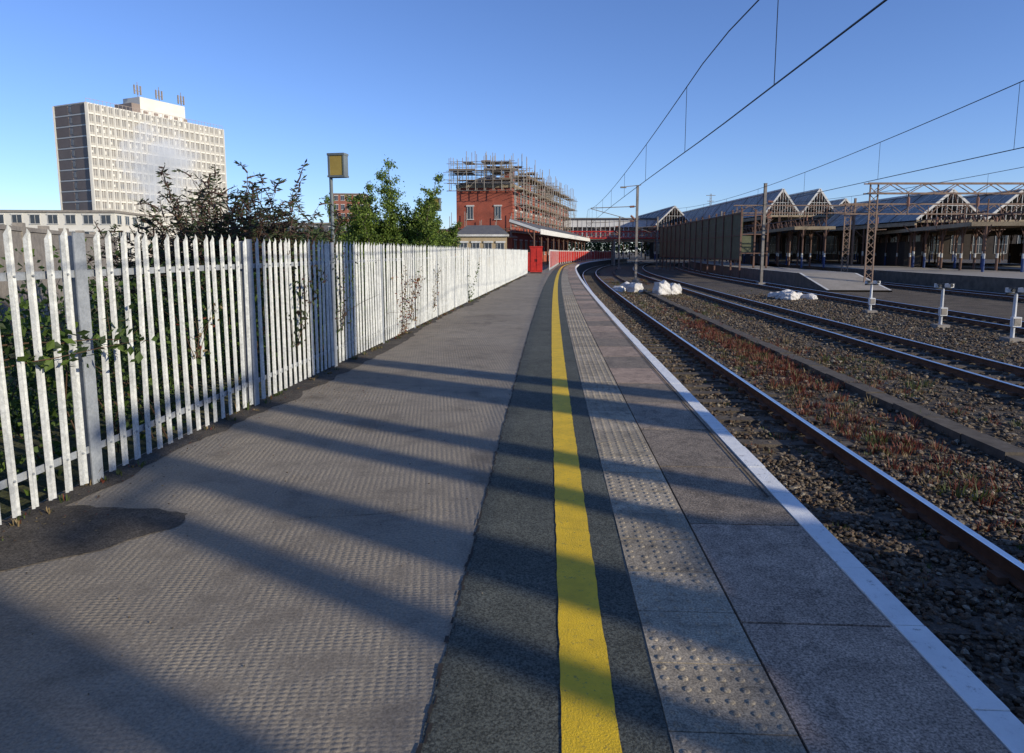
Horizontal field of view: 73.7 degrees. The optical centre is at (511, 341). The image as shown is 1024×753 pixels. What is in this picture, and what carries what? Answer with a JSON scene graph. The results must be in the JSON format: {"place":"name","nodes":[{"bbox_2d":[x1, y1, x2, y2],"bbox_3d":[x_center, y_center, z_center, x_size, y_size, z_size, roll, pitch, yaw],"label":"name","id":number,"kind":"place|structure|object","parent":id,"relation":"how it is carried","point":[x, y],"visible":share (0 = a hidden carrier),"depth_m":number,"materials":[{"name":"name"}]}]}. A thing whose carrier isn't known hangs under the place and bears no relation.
{"place":"outdoors","nodes":[
{"label":"outdoors","id":0,"kind":"place"},
{"bbox_2d":[0,210,146,261],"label":"office block","id":1,"kind":"structure","parent":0,"point":[73,220],"depth_m":115.43,"materials":[{"name":"white concrete"}]},
{"bbox_2d":[52,84,228,256],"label":"office tower","id":2,"kind":"structure","parent":0,"point":[112,158],"depth_m":215.20,"materials":[{"name":"white concrete"}]},
{"bbox_2d":[0,304,474,559],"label":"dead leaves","id":3,"kind":"object","parent":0,"point":[235,423],"visible":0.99,"depth_m":6.95,"materials":[{"name":"brown plant"}]},
{"bbox_2d":[0,257,487,519],"bbox_3d":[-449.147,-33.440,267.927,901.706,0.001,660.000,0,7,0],"label":"waste ground","id":4,"kind":"structure","parent":0,"point":[5,501],"depth_m":7.18,"materials":[{"name":"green plant"}]},
{"bbox_2d":[0,223,120,333],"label":"concrete wall","id":5,"kind":"structure","parent":4,"relation":"on","point":[38,234],"depth_m":16.55,"materials":[{"name":"grey concrete"}]},
{"bbox_2d":[55,218,194,334],"bbox_3d":[-7.718,-1.365,14.480,3.231,2.451,3.071,-6,10,-40],"label":"buddleia bush","id":6,"kind":"object","parent":4,"relation":"on","point":[130,265],"visible":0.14,"depth_m":14.35,"materials":[{"name":"green plant"}]},
{"bbox_2d":[88,181,303,337],"bbox_3d":[-6.033,-1.589,13.529,3.842,3.141,3.036,0,7,0],"label":"buddleia bush","id":7,"kind":"object","parent":4,"relation":"on","point":[160,247],"visible":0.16,"depth_m":12.93,"materials":[{"name":"green plant"}]},
{"bbox_2d":[0,238,441,495],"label":"bramble hedge","id":8,"kind":"object","parent":4,"relation":"on","point":[14,402],"visible":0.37,"depth_m":7.73,"materials":[{"name":"green plant"}]},
{"bbox_2d":[132,159,332,345],"bbox_3d":[-4.885,-1.568,12.588,3.383,3.343,3.359,0,7,0],"label":"buddleia bush","id":9,"kind":"object","parent":4,"relation":"on","point":[257,227],"visible":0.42,"depth_m":12.00,"materials":[{"name":"green plant"}]},
{"bbox_2d":[213,187,356,344],"bbox_3d":[-4.345,-1.434,12.871,2.651,3.002,2.343,0,7,0],"label":"buddleia bush","id":10,"kind":"object","parent":4,"relation":"on","point":[270,229],"visible":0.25,"depth_m":12.83,"materials":[{"name":"green plant"}]},
{"bbox_2d":[261,224,346,259],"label":"distant trees","id":11,"kind":"object","parent":4,"relation":"on","point":[317,238],"visible":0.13,"depth_m":61.25,"materials":[{"name":"green plant"}]},
{"bbox_2d":[327,153,348,307],"bbox_3d":[-3.990,-2.309,15.836,0.440,3.990,0.240,2,8,12],"label":"platform lamp","id":12,"kind":"object","parent":4,"relation":"on","point":[337,165],"visible":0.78,"depth_m":15.54,"materials":[{"name":"metal"}]},
{"bbox_2d":[333,193,369,223],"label":"brick flats","id":13,"kind":"structure","parent":4,"relation":"on","point":[340,201],"depth_m":237.56,"materials":[{"name":"red brick"}]},
{"bbox_2d":[319,181,395,298],"bbox_3d":[-5.334,-3.644,24.782,2.123,4.290,2.894,4,8,28],"label":"birch tree","id":14,"kind":"object","parent":4,"relation":"on","point":[366,221],"visible":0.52,"depth_m":24.23,"materials":[{"name":"green plant"}]},
{"bbox_2d":[373,154,446,295],"bbox_3d":[-3.708,-4.186,25.186,3.029,5.257,2.462,2,8,13],"label":"birch tree","id":15,"kind":"object","parent":4,"relation":"on","point":[418,228],"visible":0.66,"depth_m":24.88,"materials":[{"name":"green plant"}]},
{"bbox_2d":[434,198,441,210],"bbox_3d":[-3.190,-4.004,28.725,0.440,3.990,0.240,2,8,12],"label":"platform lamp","id":16,"kind":"object","parent":4,"relation":"on","point":[439,200],"visible":0.25,"depth_m":28.37,"materials":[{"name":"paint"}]},
{"bbox_2d":[425,199,463,291],"bbox_3d":[-2.840,-3.903,28.015,2.416,3.957,1.807,0,7,0],"label":"birch tree","id":17,"kind":"object","parent":4,"relation":"on","point":[451,233],"visible":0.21,"depth_m":28.04,"materials":[{"name":"green plant"}]},
{"bbox_2d":[256,222,350,257],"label":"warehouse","id":18,"kind":"structure","parent":0,"point":[326,226],"depth_m":192.67,"materials":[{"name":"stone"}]},
{"bbox_2d":[0,0,1023,251],"label":"sky","id":19,"kind":"structure","parent":0,"point":[578,89],"materials":[{"name":"blue"}]},
{"bbox_2d":[479,252,1023,715],"bbox_3d":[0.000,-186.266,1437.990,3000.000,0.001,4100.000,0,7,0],"label":"ground","id":20,"kind":"structure","parent":0,"point":[965,304],"depth_m":15.41,"materials":[{"name":"gravel"}]},
{"bbox_2d":[202,228,640,259],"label":"tree line","id":21,"kind":"object","parent":20,"relation":"on","point":[445,236],"visible":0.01,"depth_m":165.20,"materials":[{"name":"green plant"}]},
{"bbox_2d":[0,258,1023,752],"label":"station platform","id":22,"kind":"structure","parent":20,"relation":"on","point":[702,554],"depth_m":3.39,"materials":[{"name":"concrete"}]},
{"bbox_2d":[1,275,525,540],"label":"fence foot weeds","id":23,"kind":"object","parent":22,"relation":"on","point":[16,522],"visible":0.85,"depth_m":7.13,"materials":[{"name":"green plant"}]},
{"bbox_2d":[0,224,527,524],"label":"palisade fence","id":24,"kind":"object","parent":22,"relation":"on","point":[74,274],"visible":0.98,"depth_m":6.07,"materials":[{"name":"white metal"}]},
{"bbox_2d":[0,303,157,377],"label":"bramble shoot","id":25,"kind":"object","parent":24,"relation":"attached to","point":[47,363],"visible":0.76,"depth_m":4.52,"materials":[{"name":"green plant"}]},
{"bbox_2d":[164,296,224,359],"bbox_3d":[-2.870,-0.122,6.128,0.326,0.592,0.600,5,9,34],"label":"climbing weed","id":26,"kind":"object","parent":24,"relation":"attached to","point":[198,348],"visible":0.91,"depth_m":6.18,"materials":[{"name":"plant"}]},
{"bbox_2d":[261,250,334,348],"bbox_3d":[-2.545,-0.484,8.157,0.755,1.204,0.807,0,7,0],"label":"climbing weed","id":27,"kind":"object","parent":24,"relation":"attached to","point":[298,312],"visible":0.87,"depth_m":8.34,"materials":[{"name":"green plant"}]},
{"bbox_2d":[330,245,358,331],"bbox_3d":[-2.414,-0.735,9.915,0.374,1.316,0.502,0,7,0],"label":"climbing weed","id":28,"kind":"object","parent":24,"relation":"attached to","point":[343,316],"visible":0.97,"depth_m":9.88,"materials":[{"name":"green plant"}]},
{"bbox_2d":[368,265,421,335],"bbox_3d":[-2.194,-0.809,13.613,0.683,1.466,1.571,4,8,26],"label":"climbing weed","id":29,"kind":"object","parent":24,"relation":"attached to","point":[407,317],"visible":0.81,"depth_m":13.68,"materials":[{"name":"plant"}]},
{"bbox_2d":[396,274,424,323],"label":"climbing weed","id":30,"kind":"object","parent":24,"relation":"attached to","point":[411,317],"visible":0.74,"depth_m":14.42,"materials":[{"name":"green plant"}]},
{"bbox_2d":[427,268,440,310],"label":"climbing weed","id":31,"kind":"object","parent":24,"relation":"attached to","point":[436,287],"visible":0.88,"depth_m":16.77,"materials":[{"name":"green plant"}]},
{"bbox_2d":[461,260,479,301],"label":"climbing weed","id":32,"kind":"object","parent":24,"relation":"attached to","point":[469,297],"visible":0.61,"depth_m":22.21,"materials":[{"name":"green plant"}]},
{"bbox_2d":[26,323,605,737],"bbox_3d":[-0.557,0.496,8.857,4.079,0.011,14.433,0,7,0],"label":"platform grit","id":33,"kind":"object","parent":22,"relation":"on","point":[310,517],"visible":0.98,"depth_m":4.35,"materials":[{"name":"gravel"}]},
{"bbox_2d":[457,225,508,265],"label":"platform office","id":34,"kind":"structure","parent":22,"relation":"on","point":[489,237],"depth_m":77.67,"materials":[{"name":"beige brick"}]},
{"bbox_2d":[443,151,577,261],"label":"red brick building","id":35,"kind":"structure","parent":22,"relation":"on","point":[493,199],"depth_m":93.49,"materials":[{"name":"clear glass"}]},
{"bbox_2d":[528,253,529,271],"bbox_3d":[1.000,-6.436,55.626,0.980,1.580,0.700,0,7,0],"label":"red cabinet","id":36,"kind":"object","parent":22,"relation":"on","point":[528,262],"visible":0.13,"depth_m":55.32,"materials":[{"name":"metal"}]},
{"bbox_2d":[529,246,542,272],"bbox_3d":[1.850,-6.293,52.619,1.030,2.080,0.800,0,7,0],"label":"red cabinet","id":37,"kind":"object","parent":22,"relation":"on","point":[535,259],"visible":0.97,"depth_m":52.25,"materials":[{"name":"metal"}]},
{"bbox_2d":[509,219,590,264],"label":"station canopy","id":38,"kind":"object","parent":22,"relation":"on","point":[548,231],"visible":0.86,"depth_m":90.11,"materials":[{"name":"metal"}]},
{"bbox_2d":[549,249,610,269],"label":"red hoarding","id":39,"kind":"object","parent":22,"relation":"on","point":[556,257],"visible":0.88,"depth_m":110.02,"materials":[{"name":"paint"}]},
{"bbox_2d":[592,217,620,268],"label":"catenary mast","id":40,"kind":"object","parent":20,"relation":"on","point":[618,267],"visible":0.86,"depth_m":107.75,"materials":[{"name":"metal"}]},
{"bbox_2d":[568,242,649,256],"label":"tree line","id":41,"kind":"object","parent":20,"relation":"on","point":[594,246],"visible":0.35,"depth_m":170.00,"materials":[{"name":"green plant"}]},
{"bbox_2d":[586,185,640,282],"bbox_3d":[8.906,-9.449,60.283,4.794,8.600,0.550,0,7,0],"label":"catenary mast","id":42,"kind":"object","parent":20,"relation":"on","point":[635,280],"visible":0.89,"depth_m":60.09,"materials":[{"name":"metal"}]},
{"bbox_2d":[562,218,671,265],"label":"footbridge","id":43,"kind":"object","parent":20,"relation":"on","point":[627,229],"visible":0.59,"depth_m":134.31,"materials":[{"name":"red paint"}]},
{"bbox_2d":[586,0,886,237],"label":"overhead wires","id":44,"kind":"object","parent":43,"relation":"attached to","point":[848,28],"visible":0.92,"depth_m":10.53,"materials":[{"name":"black metal"}]},
{"bbox_2d":[640,80,1023,239],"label":"overhead wires","id":45,"kind":"object","parent":43,"relation":"attached to","point":[879,156],"visible":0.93,"depth_m":20.05,"materials":[{"name":"black metal"}]},
{"bbox_2d":[612,286,625,291],"bbox_3d":[7.517,-3.737,48.108,0.898,0.408,1.036,4,8,27],"label":"rubble sack","id":46,"kind":"object","parent":20,"relation":"on","point":[618,288],"visible":0.87,"depth_m":47.72,"materials":[{"name":"white plastic"}]},
{"bbox_2d":[620,281,629,289],"bbox_3d":[8.427,-4.046,49.645,0.728,0.621,1.151,-5,9,-34],"label":"rubble sack","id":47,"kind":"object","parent":20,"relation":"on","point":[625,284],"visible":0.37,"depth_m":49.48,"materials":[{"name":"white plastic"}]},
{"bbox_2d":[627,282,643,292],"bbox_3d":[8.535,-3.737,47.038,0.912,0.688,0.860,-4,8,-26],"label":"rubble sack","id":48,"kind":"object","parent":20,"relation":"on","point":[634,287],"visible":0.85,"depth_m":46.78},
{"bbox_2d":[638,217,658,268],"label":"catenary mast","id":49,"kind":"object","parent":20,"relation":"on","point":[656,267],"visible":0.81,"depth_m":107.78,"materials":[{"name":"metal"}]},
{"bbox_2d":[652,280,671,294],"bbox_3d":[9.638,-3.476,43.904,1.097,0.986,0.934,-2,8,-14],"label":"rubble sack","id":50,"kind":"object","parent":20,"relation":"on","point":[662,287],"visible":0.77,"depth_m":43.63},
{"bbox_2d":[670,283,681,293],"bbox_3d":[10.648,-3.474,44.788,0.942,0.752,0.649,-4,8,-26],"label":"rubble sack","id":51,"kind":"object","parent":20,"relation":"on","point":[675,288],"visible":0.69,"depth_m":44.52,"materials":[{"name":"white plastic"}]},
{"bbox_2d":[659,208,769,277],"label":"panelled screen","id":52,"kind":"object","parent":20,"relation":"on","point":[683,240],"visible":0.93,"depth_m":80.96,"materials":[{"name":"grey metal"}]},
{"bbox_2d":[756,183,772,284],"bbox_3d":[20.191,-8.440,54.364,0.932,8.142,0.550,0,7,0],"label":"catenary mast","id":53,"kind":"object","parent":20,"relation":"on","point":[764,218],"visible":0.92,"depth_m":54.25,"materials":[{"name":"metal"}]},
{"bbox_2d":[697,167,1022,234],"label":"overhead wires","id":54,"kind":"object","parent":53,"relation":"attached to","point":[879,192],"visible":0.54,"depth_m":33.16,"materials":[{"name":"black metal"}]},
{"bbox_2d":[768,292,777,297],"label":"rubble sack","id":55,"kind":"object","parent":20,"relation":"on","point":[771,294],"visible":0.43,"depth_m":41.34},
{"bbox_2d":[778,289,790,298],"bbox_3d":[15.997,-2.743,39.824,0.807,0.596,0.916,0,7,0],"label":"rubble sack","id":56,"kind":"object","parent":20,"relation":"on","point":[780,293],"visible":0.38,"depth_m":39.79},
{"bbox_2d":[780,291,797,300],"bbox_3d":[16.031,-2.651,39.360,1.033,0.536,0.777,-6,10,-39],"label":"rubble sack","id":57,"kind":"object","parent":20,"relation":"on","point":[790,295],"visible":0.94,"depth_m":39.07,"materials":[{"name":"white plastic"}]},
{"bbox_2d":[690,259,891,291],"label":"island platform","id":58,"kind":"structure","parent":20,"relation":"on","point":[821,280],"depth_m":54.69,"materials":[{"name":"grey concrete"}]},
{"bbox_2d":[623,206,689,260],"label":"roof structure","id":59,"kind":"object","parent":58,"relation":"on","point":[676,215],"visible":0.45,"depth_m":133.08,"materials":[{"name":"grey metal"}]},
{"bbox_2d":[726,208,835,267],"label":"island canopy","id":60,"kind":"object","parent":58,"relation":"on","point":[779,230],"visible":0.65,"depth_m":80.93,"materials":[{"name":"metal"}]},
{"bbox_2d":[759,193,1023,232],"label":"overhead wires","id":61,"kind":"object","parent":60,"relation":"attached to","point":[922,221],"visible":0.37,"depth_m":48.04,"materials":[{"name":"black metal"}]},
{"bbox_2d":[579,261,1023,701],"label":"railway track","id":62,"kind":"structure","parent":20,"relation":"on","point":[1004,567],"depth_m":8.32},
{"bbox_2d":[593,290,1023,611],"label":"dry weeds","id":63,"kind":"object","parent":20,"relation":"on","point":[792,437],"visible":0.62,"depth_m":10.23,"materials":[{"name":"beige plant"}]},
{"bbox_2d":[595,293,1023,723],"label":"ballast stones","id":64,"kind":"object","parent":20,"relation":"on","point":[991,657],"visible":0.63,"depth_m":8.54,"materials":[{"name":"grey gravel"}]},
{"bbox_2d":[801,293,817,299],"bbox_3d":[17.394,-2.655,40.138,1.200,0.341,0.722,7,10,44],"label":"rubble sack","id":65,"kind":"object","parent":20,"relation":"on","point":[810,296],"visible":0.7,"depth_m":39.81,"materials":[{"name":"white plastic"}]},
{"bbox_2d":[604,278,1023,552],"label":"trackside weeds","id":66,"kind":"object","parent":20,"relation":"on","point":[895,466],"visible":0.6,"depth_m":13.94,"materials":[{"name":"plant"}]},
{"bbox_2d":[613,268,1023,469],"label":"cable trough","id":67,"kind":"object","parent":20,"relation":"on","point":[993,446],"visible":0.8,"depth_m":12.05,"materials":[{"name":"grey concrete"}]},
{"bbox_2d":[632,261,1023,406],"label":"railway track","id":68,"kind":"structure","parent":20,"relation":"on","point":[988,382],"depth_m":19.29,"materials":[{"name":"metal"}]},
{"bbox_2d":[734,205,942,264],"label":"signal gantry","id":69,"kind":"object","parent":20,"relation":"on","point":[807,213],"visible":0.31,"depth_m":82.33,"materials":[{"name":"metal"}]},
{"bbox_2d":[675,261,1023,337],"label":"railway track","id":70,"kind":"structure","parent":20,"relation":"on","point":[993,324],"depth_m":32.50,"materials":[{"name":"metal"}]},
{"bbox_2d":[848,230,851,263],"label":"catenary mast","id":71,"kind":"object","parent":20,"relation":"on","point":[850,246],"visible":0.09,"depth_m":95.00,"materials":[{"name":"metal"}]},
{"bbox_2d":[850,198,856,265],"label":"catenary mast","id":72,"kind":"object","parent":20,"relation":"on","point":[852,240],"visible":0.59,"depth_m":81.02,"materials":[{"name":"metal"}]},
{"bbox_2d":[862,281,880,313],"bbox_3d":[16.311,-2.023,31.001,0.692,1.490,0.450,0,7,0],"label":"shunting signal","id":73,"kind":"object","parent":20,"relation":"on","point":[871,301],"visible":0.97,"depth_m":30.88,"materials":[{"name":"metal"}]},
{"bbox_2d":[737,259,1023,294],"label":"island platform","id":74,"kind":"structure","parent":20,"relation":"on","point":[985,281],"depth_m":54.69,"materials":[{"name":"grey concrete"}]},
{"bbox_2d":[669,188,834,263],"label":"roof structure","id":75,"kind":"object","parent":74,"relation":"on","point":[775,196],"visible":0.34,"depth_m":98.69,"materials":[{"name":"grey metal"}]},
{"bbox_2d":[842,199,1023,271],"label":"island canopy","id":76,"kind":"object","parent":74,"relation":"on","point":[898,253],"visible":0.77,"depth_m":70.35,"materials":[{"name":"metal"}]},
{"bbox_2d":[806,259,1023,271],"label":"island platform","id":77,"kind":"structure","parent":20,"relation":"on","point":[1000,267],"depth_m":82.48,"materials":[{"name":"grey concrete"}]},
{"bbox_2d":[650,232,1023,258],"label":"station hall","id":78,"kind":"structure","parent":77,"relation":"on","point":[991,246],"depth_m":152.68,"materials":[{"name":"brown glass"}]},
{"bbox_2d":[743,198,1004,260],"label":"roof structure","id":79,"kind":"object","parent":77,"relation":"on","point":[838,201],"visible":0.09,"depth_m":127.95,"materials":[{"name":"metal"}]},
{"bbox_2d":[765,189,1023,267],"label":"roof structure","id":80,"kind":"object","parent":77,"relation":"on","point":[861,221],"visible":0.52,"depth_m":77.09,"materials":[{"name":"brown metal"}]},
{"bbox_2d":[988,230,1023,263],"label":"island canopy","id":81,"kind":"object","parent":77,"relation":"on","point":[1014,253],"visible":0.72,"depth_m":97.41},
{"bbox_2d":[840,203,1023,271],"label":"signal gantry","id":82,"kind":"object","parent":20,"relation":"on","point":[923,213],"visible":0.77,"depth_m":63.14,"materials":[{"name":"metal"}]},
{"bbox_2d":[930,283,954,328],"bbox_3d":[15.711,-1.302,24.943,0.692,1.640,0.450,0,7,0],"label":"shunting signal","id":83,"kind":"object","parent":20,"relation":"on","point":[942,311],"visible":0.93,"depth_m":24.83,"materials":[{"name":"metal"}]},
{"bbox_2d":[863,182,1023,281],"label":"signal gantry","id":84,"kind":"object","parent":20,"relation":"on","point":[934,192],"visible":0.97,"depth_m":49.03,"materials":[{"name":"metal"}]},
{"bbox_2d":[880,282,1023,302],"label":"railway track","id":85,"kind":"structure","parent":20,"relation":"on","point":[986,295],"depth_m":44.58,"materials":[{"name":"metal"}]},
{"bbox_2d":[999,288,1023,342],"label":"shunting signal","id":86,"kind":"object","parent":20,"relation":"on","point":[1015,321],"visible":0.96,"depth_m":20.96,"materials":[{"name":"metal"}]}
]}

